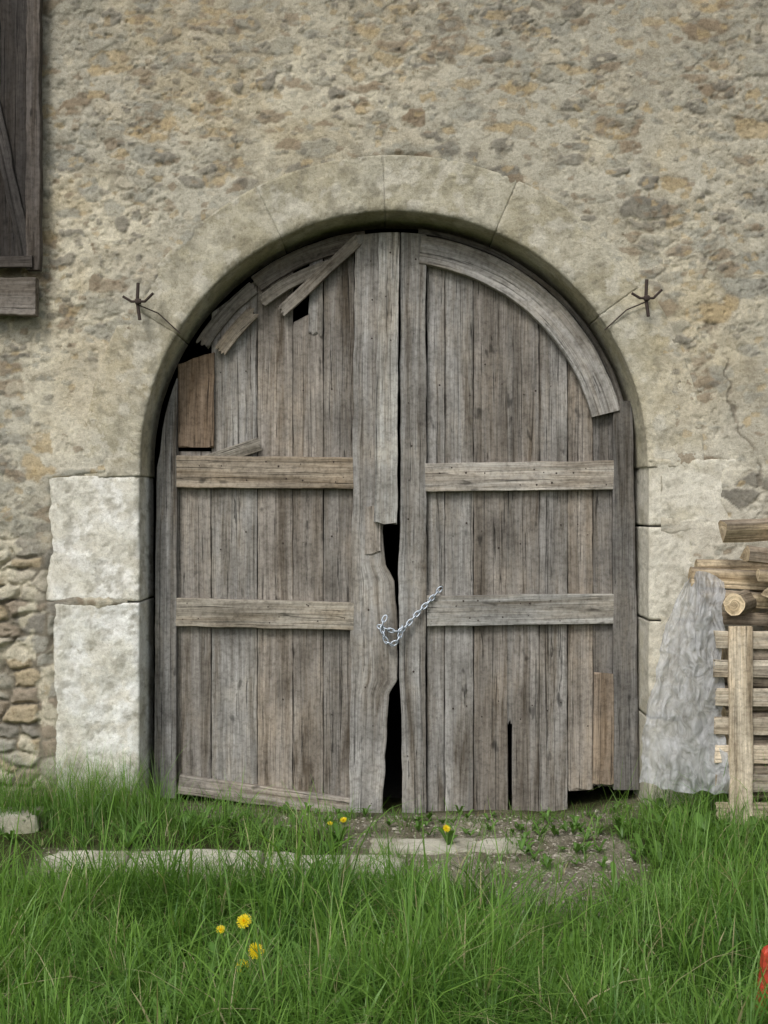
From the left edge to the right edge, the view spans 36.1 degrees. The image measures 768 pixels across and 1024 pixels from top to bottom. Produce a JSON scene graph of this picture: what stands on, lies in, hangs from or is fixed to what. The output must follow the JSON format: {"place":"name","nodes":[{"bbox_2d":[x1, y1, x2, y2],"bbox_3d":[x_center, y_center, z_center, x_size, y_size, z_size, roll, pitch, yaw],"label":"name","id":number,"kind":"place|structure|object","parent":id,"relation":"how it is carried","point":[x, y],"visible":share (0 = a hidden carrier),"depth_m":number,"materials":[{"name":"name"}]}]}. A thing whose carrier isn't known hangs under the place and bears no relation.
{"place":"outdoors","nodes":[
{"label":"outdoors","id":0,"kind":"place"},
{"bbox_2d":[178,451,211,784],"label":"plank","id":1,"kind":"object","parent":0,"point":[194,642],"visible":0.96,"depth_m":7.31,"materials":[{"name":"grey wood"}]},
{"bbox_2d":[177,774,349,811],"bbox_3d":[-0.733,1.753,7.289,1.084,0.260,0.044,0,0,0],"label":"bottom rail","id":2,"kind":"object","parent":1,"relation":"attached to","point":[261,796],"visible":0.81,"depth_m":7.27,"materials":[{"name":"grey wood"}]},
{"bbox_2d":[198,229,490,330],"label":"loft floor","id":3,"kind":"structure","parent":0,"point":[300,310],"depth_m":13.27,"materials":[{"name":"black wood"}]},
{"bbox_2d":[153,651,608,797],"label":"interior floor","id":4,"kind":"structure","parent":0,"point":[392,787],"depth_m":9.62,"materials":[{"name":"black"}]},
{"bbox_2d":[0,739,767,1023],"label":"grass","id":5,"kind":"structure","parent":0,"point":[466,962],"depth_m":4.86,"materials":[{"name":"green plant"}]},
{"bbox_2d":[0,787,767,1023],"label":"ground","id":6,"kind":"structure","parent":0,"point":[586,798],"depth_m":6.54,"materials":[{"name":"brown soil"}]},
{"bbox_2d":[153,378,178,797],"bbox_3d":[-1.348,0.468,7.289,0.150,2.590,0.065,0,0,0],"label":"stile","id":7,"kind":"object","parent":6,"relation":"on","point":[166,664],"visible":0.98,"depth_m":7.26,"materials":[{"name":"grey wood"}]},
{"bbox_2d":[177,960,227,990],"bbox_3d":[-0.690,1.784,4.487,0.181,0.138,0.196,0,0,-31],"label":"dandelion","id":8,"kind":"object","parent":6,"relation":"on","point":[192,967],"visible":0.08,"depth_m":4.51,"materials":[{"name":"green plant"}]},
{"bbox_2d":[196,925,238,969],"bbox_3d":[-0.671,1.750,4.730,0.214,0.200,0.177,0,0,0],"label":"dandelion","id":9,"kind":"object","parent":6,"relation":"on","point":[211,946],"visible":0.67,"depth_m":4.72,"materials":[{"name":"green plant"}]},
{"bbox_2d":[211,282,257,784],"bbox_3d":[-0.928,0.160,7.330,0.287,3.211,0.035,0,0,0],"label":"plank","id":10,"kind":"object","parent":6,"relation":"on","point":[234,514],"visible":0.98,"depth_m":7.32,"materials":[{"name":"grey wood"}]},
{"bbox_2d":[226,944,259,979],"bbox_3d":[-0.527,1.777,4.542,0.187,0.152,0.238,0,0,0],"label":"dandelion","id":11,"kind":"object","parent":6,"relation":"on","point":[236,960],"visible":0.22,"depth_m":4.58,"materials":[{"name":"green plant"}]},
{"bbox_2d":[220,913,276,971],"bbox_3d":[-0.516,1.713,4.596,0.238,0.284,0.157,0,0,-22],"label":"dandelion","id":12,"kind":"object","parent":6,"relation":"on","point":[242,920],"visible":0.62,"depth_m":4.60,"materials":[{"name":"yellow plant"}]},
{"bbox_2d":[241,942,273,985],"bbox_3d":[-0.476,1.750,4.481,0.136,0.204,0.252,0,0,18],"label":"dandelion","id":13,"kind":"object","parent":6,"relation":"on","point":[253,953],"visible":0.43,"depth_m":4.49,"materials":[{"name":"yellow plant"}]},
{"bbox_2d":[0,806,530,881],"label":"stone paving","id":14,"kind":"structure","parent":6,"relation":"on","point":[461,844],"depth_m":6.44,"materials":[{"name":"stone"}]},
{"bbox_2d":[431,824,458,844],"bbox_3d":[0.347,1.801,6.557,0.136,0.124,0.188,0,0,14],"label":"dandelion","id":15,"kind":"object","parent":14,"relation":"on","point":[448,837],"visible":0.97,"depth_m":6.54,"materials":[{"name":"green plant"}]},
{"bbox_2d":[257,272,292,788],"bbox_3d":[-0.675,0.125,7.333,0.222,3.326,0.035,0,0,0],"label":"plank","id":16,"kind":"object","parent":6,"relation":"on","point":[275,531],"visible":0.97,"depth_m":7.32,"materials":[{"name":"grey wood"}]},
{"bbox_2d":[293,315,323,792],"bbox_3d":[-0.471,0.258,7.327,0.191,3.077,0.036,0,0,0],"label":"plank","id":17,"kind":"object","parent":6,"relation":"on","point":[308,671],"visible":0.98,"depth_m":7.31,"materials":[{"name":"grey wood"}]},
{"bbox_2d":[310,821,346,854],"bbox_3d":[-0.311,1.771,6.430,0.210,0.182,0.139,0,0,-10],"label":"dandelion","id":18,"kind":"object","parent":6,"relation":"on","point":[325,844],"visible":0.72,"depth_m":6.41,"materials":[{"name":"green plant"}]},
{"bbox_2d":[321,817,355,845],"bbox_3d":[-0.248,1.770,6.478,0.214,0.173,0.221,0,0,28],"label":"dandelion","id":19,"kind":"object","parent":6,"relation":"on","point":[336,828],"visible":0.72,"depth_m":6.50,"materials":[{"name":"green plant"}]},
{"bbox_2d":[323,253,354,796],"bbox_3d":[-0.278,0.057,7.331,0.196,3.543,0.036,0,0,0],"label":"plank","id":20,"kind":"object","parent":6,"relation":"on","point":[339,331],"visible":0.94,"depth_m":7.32,"materials":[{"name":"grey wood"}]},
{"bbox_2d":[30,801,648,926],"bbox_3d":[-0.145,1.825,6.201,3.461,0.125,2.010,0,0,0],"label":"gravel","id":21,"kind":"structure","parent":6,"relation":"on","point":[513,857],"depth_m":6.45,"materials":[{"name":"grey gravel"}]},
{"bbox_2d":[349,233,397,812],"bbox_3d":[-0.066,0.097,7.283,0.300,3.636,0.052,0,0,0],"label":"meeting stile","id":22,"kind":"object","parent":6,"relation":"on","point":[374,656],"visible":0.95,"depth_m":7.26,"materials":[{"name":"grey wood"}]},
{"bbox_2d":[278,235,361,315],"bbox_3d":[-0.396,-1.457,7.262,0.522,0.504,0.027,0,0,0],"label":"loose batten","id":23,"kind":"object","parent":22,"relation":"attached to","point":[319,276],"visible":1,"depth_m":7.25,"materials":[{"name":"grey wood"}]},
{"bbox_2d":[365,506,380,553],"bbox_3d":[-0.067,0.109,7.261,0.098,0.300,0.024,0,0,0],"label":"splinter","id":24,"kind":"object","parent":22,"relation":"attached to","point":[372,537],"visible":1,"depth_m":7.25,"materials":[{"name":"grey wood"}]},
{"bbox_2d":[374,232,399,524],"bbox_3d":[0.016,-0.817,7.233,0.159,1.788,0.046,0,0,0],"label":"cover strip","id":25,"kind":"object","parent":22,"relation":"attached to","point":[386,465],"visible":1,"depth_m":7.21,"materials":[{"name":"grey wood"}]},
{"bbox_2d":[377,586,442,646],"bbox_3d":[0.161,0.637,7.213,0.411,0.368,0.067,0,0,-4],"label":"chain","id":26,"kind":"object","parent":22,"relation":"attached to","point":[399,631],"depth_m":7.20,"materials":[{"name":"metal"}]},
{"bbox_2d":[0,0,767,805],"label":"plastered masonry","id":27,"kind":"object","parent":6,"relation":"on","point":[634,132],"visible":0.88,"depth_m":7.00,"materials":[{"name":"stone"}]},
{"bbox_2d":[0,0,42,316],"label":"wooden window shutter","id":28,"kind":"object","parent":27,"relation":"attached to","point":[21,141],"visible":1,"depth_m":6.90,"materials":[{"name":"grey wood"}]},
{"bbox_2d":[0,787,767,1023],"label":"weeds","id":29,"kind":"object","parent":6,"relation":"on","point":[547,861],"visible":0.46,"depth_m":6.32,"materials":[{"name":"green plant"}]},
{"bbox_2d":[46,155,735,809],"bbox_3d":[0.055,-0.149,7.220,4.131,3.941,0.461,0,0,0],"label":"stone archway","id":30,"kind":"object","parent":6,"relation":"on","point":[102,531],"visible":0.84,"depth_m":7.00,"materials":[{"name":"stone"}]},
{"bbox_2d":[122,283,179,333],"bbox_3d":[-1.369,-1.200,6.955,0.325,0.287,0.137,0,0,0],"label":"iron wall hook","id":31,"kind":"object","parent":30,"relation":"attached to","point":[137,301],"visible":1,"depth_m":6.90,"materials":[{"name":"brown metal"}]},
{"bbox_2d":[178,353,214,447],"bbox_3d":[-1.163,-0.692,7.298,0.227,0.588,0.028,0,0,0],"label":"patch board","id":32,"kind":"object","parent":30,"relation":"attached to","point":[196,417],"visible":1,"depth_m":7.29,"materials":[{"name":"brown wood"}]},
{"bbox_2d":[196,282,257,348],"bbox_3d":[-0.971,-1.216,7.304,0.383,0.411,0.044,0,0,0],"label":"arch rib","id":33,"kind":"object","parent":30,"relation":"attached to","point":[230,308],"visible":1,"depth_m":7.29,"materials":[{"name":"grey wood"}]},
{"bbox_2d":[215,306,258,354],"bbox_3d":[-0.905,-1.116,7.270,0.273,0.307,0.031,0,0,0],"label":"arch rib","id":34,"kind":"object","parent":30,"relation":"attached to","point":[242,323],"visible":1,"depth_m":7.26,"materials":[{"name":"grey wood"}]},
{"bbox_2d":[175,597,353,629],"bbox_3d":[-0.737,0.630,7.286,1.104,0.200,0.054,0,0,0],"label":"rail","id":35,"kind":"object","parent":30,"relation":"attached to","point":[251,613],"visible":1,"depth_m":7.26,"materials":[{"name":"grey wood"}]},
{"bbox_2d":[176,455,353,488],"bbox_3d":[-0.724,-0.244,7.286,1.117,0.209,0.054,0,0,0],"label":"rail","id":36,"kind":"object","parent":30,"relation":"attached to","point":[260,472],"visible":1,"depth_m":7.26,"materials":[{"name":"grey wood"}]},
{"bbox_2d":[204,438,261,455],"bbox_3d":[-0.972,-0.351,7.285,0.446,0.214,0.023,0,0,0],"label":"brace fragment","id":37,"kind":"object","parent":36,"relation":"attached to","point":[249,447],"visible":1,"depth_m":7.28,"materials":[{"name":"grey wood"}]},
{"bbox_2d":[259,259,334,305],"bbox_3d":[-0.534,-1.417,7.270,0.473,0.294,0.032,0,0,0],"label":"arch rib","id":38,"kind":"object","parent":30,"relation":"attached to","point":[279,289],"visible":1,"depth_m":7.25,"materials":[{"name":"grey wood"}]},
{"bbox_2d":[251,231,364,290],"bbox_3d":[-0.465,-1.554,7.305,0.717,0.371,0.043,0,0,0],"label":"arch rib","id":39,"kind":"object","parent":30,"relation":"attached to","point":[267,276],"visible":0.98,"depth_m":7.29,"materials":[{"name":"grey wood"}]},
{"bbox_2d":[308,259,322,336],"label":"plank","id":40,"kind":"object","parent":39,"relation":"attached to","point":[315,317],"visible":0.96,"depth_m":7.30,"materials":[{"name":"grey wood"}]},
{"bbox_2d":[182,252,606,803],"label":"nails","id":41,"kind":"object","parent":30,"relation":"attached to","point":[408,519],"visible":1,"depth_m":7.26,"materials":[{"name":"metal"}]},
{"bbox_2d":[507,299,512,723],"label":"plank","id":42,"kind":"object","parent":30,"relation":"attached to","point":[509,507],"visible":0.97,"depth_m":7.32,"materials":[{"name":"grey wood"}]},
{"bbox_2d":[425,460,613,491],"bbox_3d":[0.835,-0.222,7.286,1.164,0.194,0.053,0,0,0],"label":"rail","id":43,"kind":"object","parent":42,"relation":"attached to","point":[513,476],"visible":1,"depth_m":7.26,"materials":[{"name":"grey wood"}]},
{"bbox_2d":[427,594,613,626],"bbox_3d":[0.846,0.605,7.285,1.164,0.201,0.053,0,0,0],"label":"rail","id":44,"kind":"object","parent":42,"relation":"attached to","point":[492,610],"visible":1,"depth_m":7.26,"materials":[{"name":"grey wood"}]},
{"bbox_2d":[593,412,611,787],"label":"plank","id":45,"kind":"object","parent":44,"relation":"attached to","point":[602,564],"visible":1,"depth_m":7.31,"materials":[{"name":"grey wood"}]},
{"bbox_2d":[419,236,619,416],"bbox_3d":[0.833,-1.143,7.275,1.239,1.117,0.055,0,0,0],"label":"arch rib","id":46,"kind":"object","parent":30,"relation":"attached to","point":[548,313],"visible":1,"depth_m":7.25,"materials":[{"name":"grey wood"}]},
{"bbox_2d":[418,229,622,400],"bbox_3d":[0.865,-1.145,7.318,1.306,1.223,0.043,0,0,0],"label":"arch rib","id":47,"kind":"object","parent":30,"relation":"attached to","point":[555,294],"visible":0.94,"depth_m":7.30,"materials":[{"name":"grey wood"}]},
{"bbox_2d":[611,401,639,789],"bbox_3d":[1.495,0.513,7.285,0.171,2.396,0.054,0,0,0],"label":"stile","id":48,"kind":"object","parent":30,"relation":"attached to","point":[625,680],"visible":0.99,"depth_m":7.26,"materials":[{"name":"grey wood"}]},
{"bbox_2d":[592,672,613,784],"bbox_3d":[1.384,1.335,7.280,0.196,0.694,0.024,0,0,0],"label":"patch board","id":49,"kind":"object","parent":48,"relation":"attached to","point":[603,728],"visible":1,"depth_m":7.27,"materials":[{"name":"brown wood"}]},
{"bbox_2d":[604,279,662,329],"bbox_3d":[1.469,-1.219,6.955,0.325,0.286,0.137,0,0,0],"label":"iron wall hook","id":50,"kind":"object","parent":30,"relation":"attached to","point":[646,297],"visible":1,"depth_m":6.90,"materials":[{"name":"brown metal"}]},
{"bbox_2d":[398,233,426,812],"bbox_3d":[0.176,0.109,7.285,0.178,3.660,0.056,0,0,0],"label":"meeting stile","id":51,"kind":"object","parent":6,"relation":"on","point":[412,583],"visible":0.98,"depth_m":7.26,"materials":[{"name":"grey wood"}]},
{"bbox_2d":[426,266,444,810],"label":"plank","id":52,"kind":"object","parent":6,"relation":"on","point":[435,526],"visible":0.94,"depth_m":7.31,"materials":[{"name":"grey wood"}]},
{"bbox_2d":[445,271,473,810],"bbox_3d":[0.467,0.120,7.330,0.179,3.616,0.035,0,0,0],"label":"plank","id":53,"kind":"object","parent":6,"relation":"on","point":[459,505],"visible":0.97,"depth_m":7.32,"materials":[{"name":"grey wood"}]},
{"bbox_2d":[473,280,507,809],"bbox_3d":[0.663,0.137,7.330,0.215,3.547,0.035,0,0,0],"label":"plank","id":54,"kind":"object","parent":6,"relation":"on","point":[490,312],"visible":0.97,"depth_m":7.32,"materials":[{"name":"grey wood"}]},
{"bbox_2d":[512,302,538,810],"bbox_3d":[0.879,0.191,7.326,0.172,3.424,0.037,0,0,0],"label":"plank","id":55,"kind":"object","parent":6,"relation":"on","point":[525,571],"visible":0.95,"depth_m":7.31,"materials":[{"name":"grey wood"}]},
{"bbox_2d":[539,325,567,810],"bbox_3d":[1.053,0.233,7.329,0.178,3.275,0.037,0,0,0],"label":"plank","id":56,"kind":"object","parent":6,"relation":"on","point":[553,668],"visible":0.94,"depth_m":7.32,"materials":[{"name":"grey wood"}]},
{"bbox_2d":[567,361,592,790],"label":"plank","id":57,"kind":"object","parent":6,"relation":"on","point":[580,581],"visible":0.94,"depth_m":7.32,"materials":[{"name":"grey wood"}]},
{"bbox_2d":[688,518,767,801],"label":"firewood pile","id":58,"kind":"object","parent":6,"relation":"on","point":[749,571],"visible":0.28,"depth_m":6.63,"materials":[{"name":"brown wood"}]},
{"bbox_2d":[639,571,729,794],"bbox_3d":[1.696,0.952,6.651,0.501,1.239,0.182,0,0,18],"label":"plastic sheet","id":59,"kind":"object","parent":58,"relation":"attached to","point":[696,632],"visible":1,"depth_m":6.61,"materials":[{"name":"grey plastic"}]},
{"bbox_2d":[713,626,767,823],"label":"wooden pallet","id":60,"kind":"object","parent":6,"relation":"on","point":[740,669],"visible":0.92,"depth_m":6.51,"materials":[{"name":"brown wood"}]},
{"bbox_2d":[754,945,767,1008],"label":"red stake","id":61,"kind":"object","parent":6,"relation":"on","point":[763,965],"visible":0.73,"depth_m":4.28,"materials":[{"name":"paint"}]},
{"bbox_2d":[148,331,660,650],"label":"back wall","id":62,"kind":"structure","parent":0,"point":[391,532],"depth_m":16.00,"materials":[{"name":"black"}]}
]}

